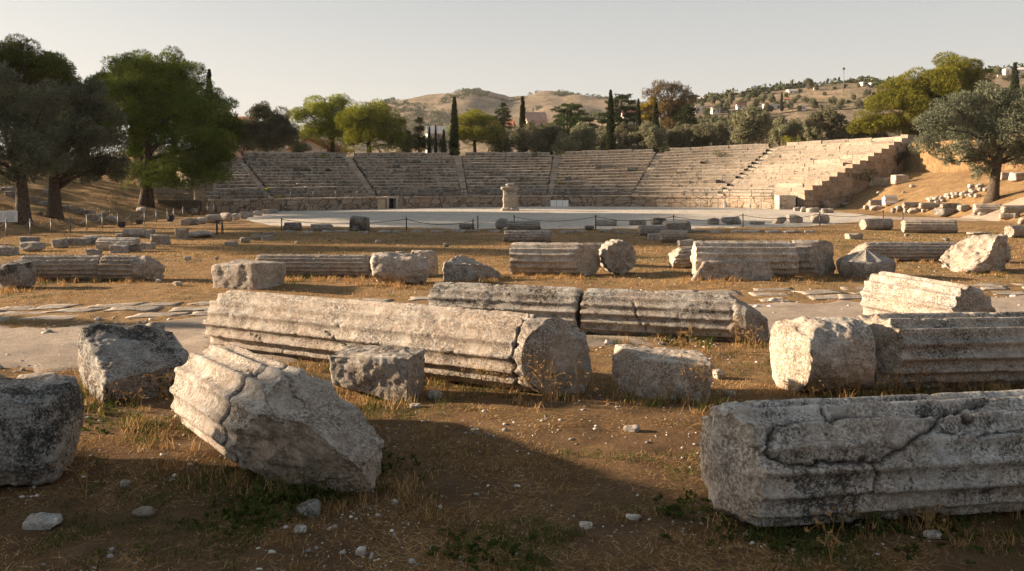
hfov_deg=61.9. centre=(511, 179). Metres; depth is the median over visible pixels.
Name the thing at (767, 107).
hillside tree
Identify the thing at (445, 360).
dry weed
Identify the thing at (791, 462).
fallen column
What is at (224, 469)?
grass tufts
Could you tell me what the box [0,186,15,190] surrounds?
stone block
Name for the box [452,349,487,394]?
dry weed
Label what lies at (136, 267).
column drum
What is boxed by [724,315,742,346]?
dry weed
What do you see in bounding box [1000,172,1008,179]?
stone block
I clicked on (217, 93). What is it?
pine tree
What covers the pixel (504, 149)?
olive tree
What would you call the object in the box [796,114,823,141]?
olive tree
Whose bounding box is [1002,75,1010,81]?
hillside tree
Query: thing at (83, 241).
stone block
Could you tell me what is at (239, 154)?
house
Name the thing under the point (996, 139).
olive tree
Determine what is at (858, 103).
hillside tree
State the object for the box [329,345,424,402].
stone block
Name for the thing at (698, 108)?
house
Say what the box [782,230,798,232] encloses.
kerb slab
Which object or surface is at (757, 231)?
kerb slab
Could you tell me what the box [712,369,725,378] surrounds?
loose stone
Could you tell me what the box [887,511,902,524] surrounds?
dry weed
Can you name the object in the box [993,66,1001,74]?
hillside tree
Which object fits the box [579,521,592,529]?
loose stone
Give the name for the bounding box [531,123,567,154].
olive tree
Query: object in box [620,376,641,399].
dry weed
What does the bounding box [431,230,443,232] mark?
kerb slab
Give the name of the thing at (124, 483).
loose stone
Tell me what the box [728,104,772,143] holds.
olive tree
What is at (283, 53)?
sky
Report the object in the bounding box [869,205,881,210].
rock
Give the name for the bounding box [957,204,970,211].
rock
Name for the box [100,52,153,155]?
pine tree
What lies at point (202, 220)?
column drum
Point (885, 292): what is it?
column drum
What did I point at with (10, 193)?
stone block
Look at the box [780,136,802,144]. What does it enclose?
shrub
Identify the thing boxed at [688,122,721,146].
olive tree
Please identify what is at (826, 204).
rock
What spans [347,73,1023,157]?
hill
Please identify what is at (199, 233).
rock
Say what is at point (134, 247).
stone block
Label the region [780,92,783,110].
cypress tree
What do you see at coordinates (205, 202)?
stone pier
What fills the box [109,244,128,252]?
stone block
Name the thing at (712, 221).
rock
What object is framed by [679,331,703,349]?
green weed
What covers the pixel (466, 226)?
column drum
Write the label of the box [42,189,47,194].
rock
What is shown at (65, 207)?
stone block
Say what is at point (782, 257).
fallen column
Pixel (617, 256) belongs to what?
column drum
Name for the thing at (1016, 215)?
rock
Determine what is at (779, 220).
rock
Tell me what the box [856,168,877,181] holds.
shrub
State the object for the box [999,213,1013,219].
column drum
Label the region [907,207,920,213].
rock
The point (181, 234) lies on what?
stone block
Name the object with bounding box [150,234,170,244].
stone block
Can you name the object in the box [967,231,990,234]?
rock
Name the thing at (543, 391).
dry weed
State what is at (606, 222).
column drum
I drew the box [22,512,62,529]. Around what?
loose stone
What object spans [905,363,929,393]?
dry weed
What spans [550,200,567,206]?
display panel
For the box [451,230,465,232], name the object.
kerb slab
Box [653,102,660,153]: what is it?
cypress tree
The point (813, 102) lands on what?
hillside tree
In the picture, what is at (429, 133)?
cypress tree
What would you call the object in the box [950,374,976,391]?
dry weed
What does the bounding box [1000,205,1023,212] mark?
column drum
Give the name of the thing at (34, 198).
stone block
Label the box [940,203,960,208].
column drum
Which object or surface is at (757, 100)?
hillside tree
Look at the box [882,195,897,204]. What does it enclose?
stone block
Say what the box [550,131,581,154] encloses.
olive tree
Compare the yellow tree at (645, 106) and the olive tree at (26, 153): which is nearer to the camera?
the olive tree at (26, 153)
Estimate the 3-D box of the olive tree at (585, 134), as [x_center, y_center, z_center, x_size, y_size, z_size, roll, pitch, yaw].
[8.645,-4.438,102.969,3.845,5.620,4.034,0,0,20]
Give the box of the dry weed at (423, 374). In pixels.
[414,373,448,397]
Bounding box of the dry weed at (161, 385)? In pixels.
[154,366,178,398]
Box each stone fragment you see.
[411,250,437,276]
[442,255,500,280]
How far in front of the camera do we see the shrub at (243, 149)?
85.97 m
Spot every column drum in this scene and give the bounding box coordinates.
[82,235,104,242]
[95,237,140,250]
[97,255,164,280]
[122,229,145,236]
[191,218,198,224]
[198,217,206,223]
[206,214,221,222]
[220,213,232,220]
[247,212,253,216]
[283,222,301,230]
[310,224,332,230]
[427,282,583,329]
[459,223,474,228]
[503,230,551,242]
[506,221,540,229]
[509,242,599,275]
[580,288,768,342]
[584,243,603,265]
[596,220,616,225]
[599,239,636,274]
[629,220,645,224]
[638,226,664,234]
[659,230,688,241]
[668,246,691,268]
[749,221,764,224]
[769,316,875,392]
[793,240,835,275]
[859,218,893,229]
[860,271,995,314]
[868,200,881,206]
[901,219,957,232]
[902,202,919,208]
[918,202,940,208]
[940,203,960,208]
[972,204,1001,212]
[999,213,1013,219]
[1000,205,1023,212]
[1004,225,1023,237]
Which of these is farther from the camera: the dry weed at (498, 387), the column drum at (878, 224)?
the column drum at (878, 224)
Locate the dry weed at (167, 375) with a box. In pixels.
[144,373,174,406]
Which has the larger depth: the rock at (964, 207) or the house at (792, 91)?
the house at (792, 91)
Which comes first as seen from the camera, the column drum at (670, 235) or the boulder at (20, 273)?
the boulder at (20, 273)
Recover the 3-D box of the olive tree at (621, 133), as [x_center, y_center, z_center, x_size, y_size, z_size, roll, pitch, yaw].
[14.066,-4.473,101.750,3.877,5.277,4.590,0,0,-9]
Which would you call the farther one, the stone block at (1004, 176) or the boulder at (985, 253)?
the stone block at (1004, 176)
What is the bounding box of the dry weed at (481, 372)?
[467,354,500,394]
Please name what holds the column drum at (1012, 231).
on the ground at (918, 168)
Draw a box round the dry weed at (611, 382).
[602,369,626,396]
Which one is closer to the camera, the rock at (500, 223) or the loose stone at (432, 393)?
the loose stone at (432, 393)
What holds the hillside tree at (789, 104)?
on the hill at (849, 110)
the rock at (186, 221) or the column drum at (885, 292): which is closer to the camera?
the column drum at (885, 292)
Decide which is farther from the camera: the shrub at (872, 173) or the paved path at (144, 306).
the shrub at (872, 173)
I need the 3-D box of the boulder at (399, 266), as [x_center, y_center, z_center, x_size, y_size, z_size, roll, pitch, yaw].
[-2.599,2.045,19.854,1.367,0.787,1.068,0,0,0]
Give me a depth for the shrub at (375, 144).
94.89 m
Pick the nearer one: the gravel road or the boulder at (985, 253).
the gravel road
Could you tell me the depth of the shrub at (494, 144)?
98.31 m
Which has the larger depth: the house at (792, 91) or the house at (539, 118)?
the house at (792, 91)
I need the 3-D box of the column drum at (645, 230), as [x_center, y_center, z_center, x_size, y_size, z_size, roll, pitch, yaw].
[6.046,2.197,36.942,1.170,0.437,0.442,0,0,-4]
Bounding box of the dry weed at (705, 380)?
[680,361,724,401]
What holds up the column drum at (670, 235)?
on the ground at (918, 168)
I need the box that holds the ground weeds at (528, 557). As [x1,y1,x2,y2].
[82,335,1015,570]
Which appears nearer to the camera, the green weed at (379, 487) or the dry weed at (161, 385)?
the green weed at (379, 487)
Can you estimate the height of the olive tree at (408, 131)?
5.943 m
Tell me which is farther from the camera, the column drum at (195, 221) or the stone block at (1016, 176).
the stone block at (1016, 176)
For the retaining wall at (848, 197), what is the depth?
74.38 m
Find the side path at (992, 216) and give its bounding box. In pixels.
[854,197,1023,220]
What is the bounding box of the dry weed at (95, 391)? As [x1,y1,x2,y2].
[80,377,113,404]
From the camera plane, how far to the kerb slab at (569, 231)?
37.95 m
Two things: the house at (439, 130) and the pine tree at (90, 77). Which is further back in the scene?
the house at (439, 130)
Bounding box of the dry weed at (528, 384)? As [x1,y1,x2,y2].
[507,360,544,397]
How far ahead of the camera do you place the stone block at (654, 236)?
34.52 m
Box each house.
[231,116,256,157]
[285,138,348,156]
[424,126,450,155]
[491,119,515,151]
[525,112,547,127]
[621,110,635,125]
[695,106,711,113]
[710,107,720,113]
[735,102,746,109]
[762,104,779,109]
[785,89,798,94]
[1002,68,1011,74]
[1017,67,1023,74]
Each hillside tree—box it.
[701,107,708,114]
[706,95,715,104]
[721,98,732,110]
[728,91,734,100]
[745,93,751,100]
[753,97,759,104]
[759,92,766,98]
[762,102,773,112]
[768,93,775,100]
[783,101,793,109]
[790,97,797,102]
[801,96,808,102]
[803,78,813,88]
[808,97,818,107]
[827,96,837,103]
[835,98,845,109]
[854,98,863,107]
[862,88,871,96]
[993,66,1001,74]
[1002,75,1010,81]
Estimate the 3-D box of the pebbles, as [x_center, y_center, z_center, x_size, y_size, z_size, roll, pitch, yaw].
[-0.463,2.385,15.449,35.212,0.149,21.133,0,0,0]
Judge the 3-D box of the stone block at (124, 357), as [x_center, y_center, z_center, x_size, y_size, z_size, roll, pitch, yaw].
[-4.281,2.075,9.915,1.323,0.802,1.326,0,0,-31]
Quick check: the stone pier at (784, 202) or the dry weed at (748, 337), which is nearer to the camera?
the dry weed at (748, 337)
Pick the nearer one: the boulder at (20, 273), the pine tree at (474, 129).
the boulder at (20, 273)
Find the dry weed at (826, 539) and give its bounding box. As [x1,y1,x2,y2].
[804,509,855,562]
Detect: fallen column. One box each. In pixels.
[20,255,101,279]
[202,290,591,394]
[255,254,370,276]
[690,240,798,276]
[699,389,1023,526]
[848,241,1011,261]
[857,311,1023,388]
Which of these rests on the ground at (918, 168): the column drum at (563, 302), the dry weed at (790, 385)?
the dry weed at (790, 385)
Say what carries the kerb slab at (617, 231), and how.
on the ground at (918, 168)
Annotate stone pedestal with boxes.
[501,187,518,210]
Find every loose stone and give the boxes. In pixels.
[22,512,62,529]
[120,479,130,487]
[132,506,155,516]
[294,524,306,533]
[296,499,320,518]
[355,546,365,555]
[390,499,398,504]
[410,403,420,408]
[427,390,441,398]
[506,183,514,186]
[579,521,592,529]
[623,424,639,432]
[625,514,641,519]
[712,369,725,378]
[723,391,735,395]
[923,529,942,539]
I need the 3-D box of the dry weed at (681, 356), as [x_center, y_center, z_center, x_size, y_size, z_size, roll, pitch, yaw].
[1.922,2.144,9.186,0.473,0.562,0.565,0,0,-32]
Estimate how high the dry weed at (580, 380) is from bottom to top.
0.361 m
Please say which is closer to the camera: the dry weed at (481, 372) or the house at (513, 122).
the dry weed at (481, 372)
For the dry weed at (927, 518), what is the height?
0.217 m
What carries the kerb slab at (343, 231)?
on the ground at (918, 168)
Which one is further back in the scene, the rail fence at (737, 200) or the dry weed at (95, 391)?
the rail fence at (737, 200)
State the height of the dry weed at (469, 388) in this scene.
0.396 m
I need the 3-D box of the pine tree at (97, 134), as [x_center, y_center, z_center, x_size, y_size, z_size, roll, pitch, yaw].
[-31.227,-3.199,63.612,7.756,7.254,5.678,0,0,30]
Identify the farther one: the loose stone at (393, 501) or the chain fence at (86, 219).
the chain fence at (86, 219)
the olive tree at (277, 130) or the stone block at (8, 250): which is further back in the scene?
the olive tree at (277, 130)
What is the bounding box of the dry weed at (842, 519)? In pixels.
[831,498,858,531]
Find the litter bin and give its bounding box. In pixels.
[168,215,173,221]
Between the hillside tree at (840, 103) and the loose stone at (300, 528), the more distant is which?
the hillside tree at (840, 103)
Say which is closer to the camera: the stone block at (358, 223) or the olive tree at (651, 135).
the stone block at (358, 223)
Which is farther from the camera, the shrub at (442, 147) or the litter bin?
the shrub at (442, 147)
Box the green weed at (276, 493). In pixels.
[235,475,289,509]
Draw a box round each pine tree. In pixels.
[0,33,81,111]
[3,44,82,173]
[59,97,129,181]
[83,62,147,156]
[93,45,237,207]
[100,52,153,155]
[100,58,196,180]
[150,52,230,150]
[183,86,246,129]
[195,106,245,152]
[287,93,358,151]
[333,98,408,151]
[444,108,506,151]
[845,51,996,142]
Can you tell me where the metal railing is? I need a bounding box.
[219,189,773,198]
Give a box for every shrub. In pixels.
[235,137,254,154]
[320,143,342,151]
[340,144,357,155]
[367,140,386,152]
[396,135,417,152]
[420,134,440,152]
[433,134,452,152]
[449,147,461,155]
[485,138,513,151]
[531,151,537,157]
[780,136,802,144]
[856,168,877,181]
[894,151,909,165]
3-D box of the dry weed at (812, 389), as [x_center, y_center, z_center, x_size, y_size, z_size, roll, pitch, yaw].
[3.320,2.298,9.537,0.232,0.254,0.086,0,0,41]
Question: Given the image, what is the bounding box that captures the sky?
[0,0,1023,153]
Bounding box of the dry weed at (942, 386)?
[931,368,950,392]
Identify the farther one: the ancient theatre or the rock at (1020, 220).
the ancient theatre
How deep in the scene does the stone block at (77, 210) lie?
46.31 m
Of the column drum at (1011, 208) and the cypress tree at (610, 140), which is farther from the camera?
the cypress tree at (610, 140)
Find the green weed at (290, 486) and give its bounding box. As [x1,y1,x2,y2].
[268,469,305,503]
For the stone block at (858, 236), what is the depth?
34.51 m
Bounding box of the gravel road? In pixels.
[0,295,1023,371]
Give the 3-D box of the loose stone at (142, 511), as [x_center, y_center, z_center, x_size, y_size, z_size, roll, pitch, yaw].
[-2.647,2.390,6.152,0.176,0.056,0.122,0,0,16]
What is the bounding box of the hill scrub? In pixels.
[98,62,1023,154]
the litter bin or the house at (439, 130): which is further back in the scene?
the house at (439, 130)
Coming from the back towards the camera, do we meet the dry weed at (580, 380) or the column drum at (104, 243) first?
the column drum at (104, 243)
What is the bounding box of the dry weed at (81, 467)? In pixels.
[67,438,108,481]
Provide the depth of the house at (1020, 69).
286.18 m
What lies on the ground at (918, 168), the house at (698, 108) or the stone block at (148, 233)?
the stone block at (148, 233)
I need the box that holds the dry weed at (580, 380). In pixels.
[576,367,605,396]
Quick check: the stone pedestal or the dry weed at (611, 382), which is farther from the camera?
the stone pedestal
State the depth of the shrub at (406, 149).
96.81 m
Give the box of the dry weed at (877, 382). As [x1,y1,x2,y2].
[876,374,889,394]
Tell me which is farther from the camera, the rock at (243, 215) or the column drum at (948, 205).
the column drum at (948, 205)
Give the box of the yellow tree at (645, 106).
[640,96,662,123]
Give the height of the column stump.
0.922 m
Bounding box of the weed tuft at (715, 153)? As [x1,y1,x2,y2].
[713,150,728,156]
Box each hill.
[90,90,647,155]
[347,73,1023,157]
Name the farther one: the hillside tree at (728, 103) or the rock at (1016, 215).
the hillside tree at (728, 103)
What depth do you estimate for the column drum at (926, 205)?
58.82 m
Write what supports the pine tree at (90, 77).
on the ground at (918, 168)
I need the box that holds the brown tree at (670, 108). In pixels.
[641,80,698,151]
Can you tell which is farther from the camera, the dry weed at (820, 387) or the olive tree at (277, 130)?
the olive tree at (277, 130)
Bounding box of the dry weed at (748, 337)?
[736,324,764,352]
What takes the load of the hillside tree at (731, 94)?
on the hill at (849, 110)
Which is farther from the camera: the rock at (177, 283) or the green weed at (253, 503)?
the rock at (177, 283)
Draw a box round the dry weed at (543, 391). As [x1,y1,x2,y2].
[509,347,561,398]
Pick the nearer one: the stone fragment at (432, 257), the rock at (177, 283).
the rock at (177, 283)
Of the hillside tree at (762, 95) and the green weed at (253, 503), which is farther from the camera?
the hillside tree at (762, 95)
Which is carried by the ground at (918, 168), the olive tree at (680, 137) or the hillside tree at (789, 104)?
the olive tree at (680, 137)
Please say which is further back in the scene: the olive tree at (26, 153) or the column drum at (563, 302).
the olive tree at (26, 153)
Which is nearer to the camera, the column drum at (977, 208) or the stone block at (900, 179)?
the column drum at (977, 208)
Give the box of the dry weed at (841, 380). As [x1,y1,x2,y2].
[830,376,845,396]
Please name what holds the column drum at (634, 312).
on the ground at (918, 168)
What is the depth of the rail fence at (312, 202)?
62.37 m
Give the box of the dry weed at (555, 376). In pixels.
[539,367,570,400]
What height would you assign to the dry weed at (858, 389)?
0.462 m
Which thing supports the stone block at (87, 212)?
on the ground at (918, 168)
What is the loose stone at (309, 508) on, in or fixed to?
on the ground at (918, 168)
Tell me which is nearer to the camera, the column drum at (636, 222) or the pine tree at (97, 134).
the column drum at (636, 222)
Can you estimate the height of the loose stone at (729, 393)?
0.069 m
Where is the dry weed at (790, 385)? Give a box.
[784,372,799,392]
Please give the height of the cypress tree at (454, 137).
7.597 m
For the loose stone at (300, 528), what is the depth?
5.78 m
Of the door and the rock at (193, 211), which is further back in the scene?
the door
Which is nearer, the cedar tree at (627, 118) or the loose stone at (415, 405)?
the loose stone at (415, 405)
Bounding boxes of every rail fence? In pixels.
[213,201,337,213]
[671,198,770,207]
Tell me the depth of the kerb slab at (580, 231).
38.26 m
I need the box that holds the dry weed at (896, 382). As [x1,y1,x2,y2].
[883,370,903,394]
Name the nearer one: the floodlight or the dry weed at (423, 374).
the dry weed at (423, 374)
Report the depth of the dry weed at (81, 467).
6.78 m
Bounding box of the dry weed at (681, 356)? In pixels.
[661,355,720,390]
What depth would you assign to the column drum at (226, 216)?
49.51 m
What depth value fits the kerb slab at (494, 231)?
38.61 m
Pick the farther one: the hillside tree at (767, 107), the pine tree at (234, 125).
the hillside tree at (767, 107)
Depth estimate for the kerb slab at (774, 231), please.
39.02 m
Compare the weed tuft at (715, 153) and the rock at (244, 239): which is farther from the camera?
the weed tuft at (715, 153)
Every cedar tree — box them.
[494,102,512,151]
[537,102,598,150]
[596,93,636,149]
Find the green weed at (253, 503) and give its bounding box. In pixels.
[235,485,262,512]
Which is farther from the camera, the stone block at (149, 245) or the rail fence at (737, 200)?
the rail fence at (737, 200)
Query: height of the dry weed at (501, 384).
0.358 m
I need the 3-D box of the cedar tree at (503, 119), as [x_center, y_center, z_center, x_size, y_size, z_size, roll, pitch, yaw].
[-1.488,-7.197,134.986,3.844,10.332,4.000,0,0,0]
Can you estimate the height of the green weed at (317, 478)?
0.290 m
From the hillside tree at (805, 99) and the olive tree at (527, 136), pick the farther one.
the hillside tree at (805, 99)
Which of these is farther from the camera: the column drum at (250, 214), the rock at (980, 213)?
the column drum at (250, 214)
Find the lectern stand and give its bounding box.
[215,220,223,233]
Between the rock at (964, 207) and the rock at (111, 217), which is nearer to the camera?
the rock at (111, 217)
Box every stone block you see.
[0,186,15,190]
[0,245,19,255]
[4,191,15,196]
[19,236,39,242]
[29,196,39,201]
[37,201,47,205]
[62,205,71,209]
[68,208,82,213]
[68,237,91,244]
[77,324,188,402]
[82,209,95,214]
[85,249,102,254]
[86,214,99,220]
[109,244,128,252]
[126,244,140,251]
[140,242,155,249]
[145,229,155,237]
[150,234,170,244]
[174,229,188,239]
[211,259,285,289]
[224,241,237,245]
[261,235,272,240]
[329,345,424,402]
[349,216,369,230]
[611,344,712,402]
[647,233,659,239]
[662,220,690,232]
[677,239,693,245]
[844,233,862,239]
[868,177,880,186]
[881,177,891,186]
[882,195,897,204]
[891,174,908,183]
[934,208,957,215]
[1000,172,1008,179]
[1008,172,1023,180]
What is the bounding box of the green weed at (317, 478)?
[284,466,330,499]
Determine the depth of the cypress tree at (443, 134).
108.89 m
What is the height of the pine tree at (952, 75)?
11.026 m
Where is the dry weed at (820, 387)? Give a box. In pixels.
[811,374,832,395]
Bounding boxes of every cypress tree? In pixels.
[203,69,211,126]
[427,126,431,152]
[434,125,437,152]
[441,129,446,152]
[449,96,460,155]
[517,96,525,151]
[605,89,615,150]
[636,99,640,125]
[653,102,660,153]
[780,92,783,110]
[1009,62,1019,101]
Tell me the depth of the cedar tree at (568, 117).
123.07 m
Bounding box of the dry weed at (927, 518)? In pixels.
[914,504,947,533]
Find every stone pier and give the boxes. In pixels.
[200,197,210,211]
[774,195,795,209]
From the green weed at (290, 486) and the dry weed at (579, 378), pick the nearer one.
the green weed at (290, 486)
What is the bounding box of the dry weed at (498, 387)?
[476,365,509,398]
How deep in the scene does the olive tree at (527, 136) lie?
99.83 m
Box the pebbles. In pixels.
[0,258,1023,570]
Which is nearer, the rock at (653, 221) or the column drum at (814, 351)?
the column drum at (814, 351)
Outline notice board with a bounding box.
[0,211,17,224]
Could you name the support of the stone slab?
on the ground at (918, 168)
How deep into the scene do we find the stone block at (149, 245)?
29.26 m
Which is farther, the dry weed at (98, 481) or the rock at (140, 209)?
the rock at (140, 209)
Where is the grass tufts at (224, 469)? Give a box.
[0,259,1023,552]
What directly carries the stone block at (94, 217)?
on the ground at (918, 168)
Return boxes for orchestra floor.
[242,206,881,228]
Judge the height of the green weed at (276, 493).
0.248 m
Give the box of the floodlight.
[118,222,125,226]
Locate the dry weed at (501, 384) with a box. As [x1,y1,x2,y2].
[488,364,513,398]
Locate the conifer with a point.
(419, 130)
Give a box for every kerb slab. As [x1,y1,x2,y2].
[334,230,348,232]
[378,230,390,232]
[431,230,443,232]
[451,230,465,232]
[489,230,499,232]
[559,230,573,232]
[576,230,585,232]
[616,230,630,232]
[691,230,705,231]
[708,230,723,232]
[743,229,760,232]
[765,229,779,232]
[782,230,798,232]
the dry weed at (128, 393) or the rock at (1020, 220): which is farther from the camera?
the rock at (1020, 220)
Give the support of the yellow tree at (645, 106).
on the ground at (918, 168)
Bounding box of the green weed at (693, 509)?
[676,499,707,520]
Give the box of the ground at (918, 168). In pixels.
[0,134,1023,570]
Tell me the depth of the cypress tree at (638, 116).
115.83 m
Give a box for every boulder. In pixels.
[0,259,36,287]
[0,374,84,485]
[370,251,429,284]
[939,234,1007,272]
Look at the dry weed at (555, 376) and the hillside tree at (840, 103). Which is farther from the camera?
the hillside tree at (840, 103)
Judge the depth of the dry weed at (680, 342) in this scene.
11.91 m
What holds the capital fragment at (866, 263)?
on the ground at (918, 168)
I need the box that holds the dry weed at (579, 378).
[569,352,598,398]
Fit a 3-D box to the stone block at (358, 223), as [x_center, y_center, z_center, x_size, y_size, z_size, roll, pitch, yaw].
[-7.172,2.077,40.096,0.915,0.766,0.722,0,0,5]
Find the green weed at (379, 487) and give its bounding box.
[377,472,400,497]
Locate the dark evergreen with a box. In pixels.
[672,104,698,125]
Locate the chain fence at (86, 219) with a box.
[0,204,207,235]
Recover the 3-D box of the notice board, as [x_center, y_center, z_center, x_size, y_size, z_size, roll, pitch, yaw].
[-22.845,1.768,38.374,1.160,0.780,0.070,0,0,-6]
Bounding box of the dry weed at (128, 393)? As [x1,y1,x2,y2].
[113,382,144,410]
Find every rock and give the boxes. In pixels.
[19,241,45,251]
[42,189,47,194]
[50,238,68,247]
[100,211,107,215]
[105,215,116,220]
[136,207,145,211]
[146,322,164,330]
[173,281,182,285]
[180,217,191,225]
[183,256,191,259]
[189,230,213,237]
[191,208,196,213]
[232,213,239,219]
[240,212,246,218]
[240,237,250,242]
[252,234,260,239]
[253,211,261,215]
[261,209,270,213]
[495,218,507,228]
[584,225,593,229]
[650,218,666,224]
[707,218,718,224]
[721,217,740,224]
[772,216,786,223]
[786,214,802,222]
[806,207,819,211]
[811,214,829,222]
[822,200,829,208]
[826,208,833,212]
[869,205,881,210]
[895,206,902,211]
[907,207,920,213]
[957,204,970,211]
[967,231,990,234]
[977,211,986,215]
[1013,212,1019,217]
[1018,218,1023,223]
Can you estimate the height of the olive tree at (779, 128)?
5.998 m
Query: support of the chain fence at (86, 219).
on the ground at (918, 168)
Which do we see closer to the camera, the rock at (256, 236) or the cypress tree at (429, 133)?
the rock at (256, 236)
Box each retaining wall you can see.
[153,182,215,199]
[158,200,203,210]
[795,195,851,206]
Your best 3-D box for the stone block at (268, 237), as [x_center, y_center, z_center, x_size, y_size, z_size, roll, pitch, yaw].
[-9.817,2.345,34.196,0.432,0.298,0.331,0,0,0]
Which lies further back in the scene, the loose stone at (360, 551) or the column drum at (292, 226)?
the column drum at (292, 226)
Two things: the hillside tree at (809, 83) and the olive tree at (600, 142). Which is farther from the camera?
the hillside tree at (809, 83)
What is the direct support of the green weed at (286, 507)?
on the ground at (918, 168)
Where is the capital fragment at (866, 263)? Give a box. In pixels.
[836,249,895,278]
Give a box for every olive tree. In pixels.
[0,59,74,224]
[25,78,136,219]
[239,100,299,151]
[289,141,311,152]
[399,126,411,152]
[488,127,512,151]
[502,120,550,151]
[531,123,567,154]
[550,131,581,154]
[569,121,597,150]
[588,124,618,150]
[614,121,644,149]
[626,120,669,152]
[666,125,691,148]
[684,123,696,140]
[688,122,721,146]
[711,120,736,145]
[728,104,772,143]
[767,114,805,146]
[786,116,804,145]
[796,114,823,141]
[804,106,863,140]
[849,118,883,137]
[866,112,892,137]
[908,80,1023,203]
[994,95,1023,128]
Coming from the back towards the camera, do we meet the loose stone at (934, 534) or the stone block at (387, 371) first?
the stone block at (387, 371)
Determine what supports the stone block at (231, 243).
on the ground at (918, 168)
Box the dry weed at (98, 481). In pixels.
[52,462,103,498]
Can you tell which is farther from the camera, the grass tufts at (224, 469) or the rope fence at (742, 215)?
the rope fence at (742, 215)
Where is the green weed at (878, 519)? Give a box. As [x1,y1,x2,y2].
[849,507,899,530]
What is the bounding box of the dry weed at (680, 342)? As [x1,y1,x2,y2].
[670,330,693,348]
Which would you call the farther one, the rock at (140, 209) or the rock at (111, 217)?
the rock at (140, 209)
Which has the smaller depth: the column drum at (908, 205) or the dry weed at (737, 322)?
the dry weed at (737, 322)
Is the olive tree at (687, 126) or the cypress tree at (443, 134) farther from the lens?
the olive tree at (687, 126)
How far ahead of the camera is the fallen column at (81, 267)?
20.30 m
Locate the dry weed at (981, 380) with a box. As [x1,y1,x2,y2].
[973,372,1000,390]
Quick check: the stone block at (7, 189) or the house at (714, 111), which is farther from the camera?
the house at (714, 111)
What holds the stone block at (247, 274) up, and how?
on the ground at (918, 168)
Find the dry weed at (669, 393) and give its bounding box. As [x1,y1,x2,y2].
[654,366,676,401]
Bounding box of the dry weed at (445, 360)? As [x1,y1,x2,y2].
[431,344,459,392]
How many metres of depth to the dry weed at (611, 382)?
9.45 m
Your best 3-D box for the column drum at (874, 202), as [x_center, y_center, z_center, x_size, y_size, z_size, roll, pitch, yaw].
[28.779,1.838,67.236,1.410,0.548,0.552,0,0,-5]
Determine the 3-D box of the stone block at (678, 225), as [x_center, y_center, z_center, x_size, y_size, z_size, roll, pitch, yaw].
[7.535,2.163,39.086,1.279,0.621,0.936,0,0,0]
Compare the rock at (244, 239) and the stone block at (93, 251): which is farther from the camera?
the rock at (244, 239)
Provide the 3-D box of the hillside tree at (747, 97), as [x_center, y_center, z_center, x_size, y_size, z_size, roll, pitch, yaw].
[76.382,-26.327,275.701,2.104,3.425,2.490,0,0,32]
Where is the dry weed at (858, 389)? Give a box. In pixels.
[847,369,873,396]
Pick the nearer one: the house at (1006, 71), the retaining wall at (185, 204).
the retaining wall at (185, 204)
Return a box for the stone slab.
[691,260,772,280]
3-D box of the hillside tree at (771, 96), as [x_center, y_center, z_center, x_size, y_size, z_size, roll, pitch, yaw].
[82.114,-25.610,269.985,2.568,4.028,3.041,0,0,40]
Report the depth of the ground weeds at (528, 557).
5.88 m
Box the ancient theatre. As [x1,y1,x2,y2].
[176,135,914,213]
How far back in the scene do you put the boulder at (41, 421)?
6.68 m
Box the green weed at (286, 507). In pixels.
[267,502,287,524]
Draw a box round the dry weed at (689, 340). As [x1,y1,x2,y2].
[681,324,700,349]
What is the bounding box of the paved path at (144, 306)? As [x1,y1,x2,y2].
[0,283,1023,320]
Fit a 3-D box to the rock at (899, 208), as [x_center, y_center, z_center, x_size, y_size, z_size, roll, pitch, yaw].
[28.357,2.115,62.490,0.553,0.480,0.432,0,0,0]
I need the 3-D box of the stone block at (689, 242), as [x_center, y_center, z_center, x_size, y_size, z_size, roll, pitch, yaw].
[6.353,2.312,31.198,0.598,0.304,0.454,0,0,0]
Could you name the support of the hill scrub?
on the hill at (547, 101)
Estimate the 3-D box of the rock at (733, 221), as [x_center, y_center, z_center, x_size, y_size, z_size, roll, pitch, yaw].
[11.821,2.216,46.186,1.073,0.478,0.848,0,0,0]
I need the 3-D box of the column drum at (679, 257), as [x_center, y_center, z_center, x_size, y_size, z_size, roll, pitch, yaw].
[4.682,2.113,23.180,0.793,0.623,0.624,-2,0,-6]
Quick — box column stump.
[169,344,383,493]
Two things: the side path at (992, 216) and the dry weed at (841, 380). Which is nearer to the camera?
the dry weed at (841, 380)
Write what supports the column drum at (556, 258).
on the ground at (918, 168)
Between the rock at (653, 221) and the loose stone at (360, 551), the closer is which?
the loose stone at (360, 551)
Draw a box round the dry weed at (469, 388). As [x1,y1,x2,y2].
[449,363,486,396]
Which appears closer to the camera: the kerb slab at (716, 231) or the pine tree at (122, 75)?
the kerb slab at (716, 231)
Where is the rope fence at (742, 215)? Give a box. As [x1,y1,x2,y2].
[281,210,903,230]
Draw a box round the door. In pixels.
[389,198,392,208]
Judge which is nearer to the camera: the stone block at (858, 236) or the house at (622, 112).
the stone block at (858, 236)
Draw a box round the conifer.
[407,116,430,152]
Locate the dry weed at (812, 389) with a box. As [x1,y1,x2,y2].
[799,373,817,391]

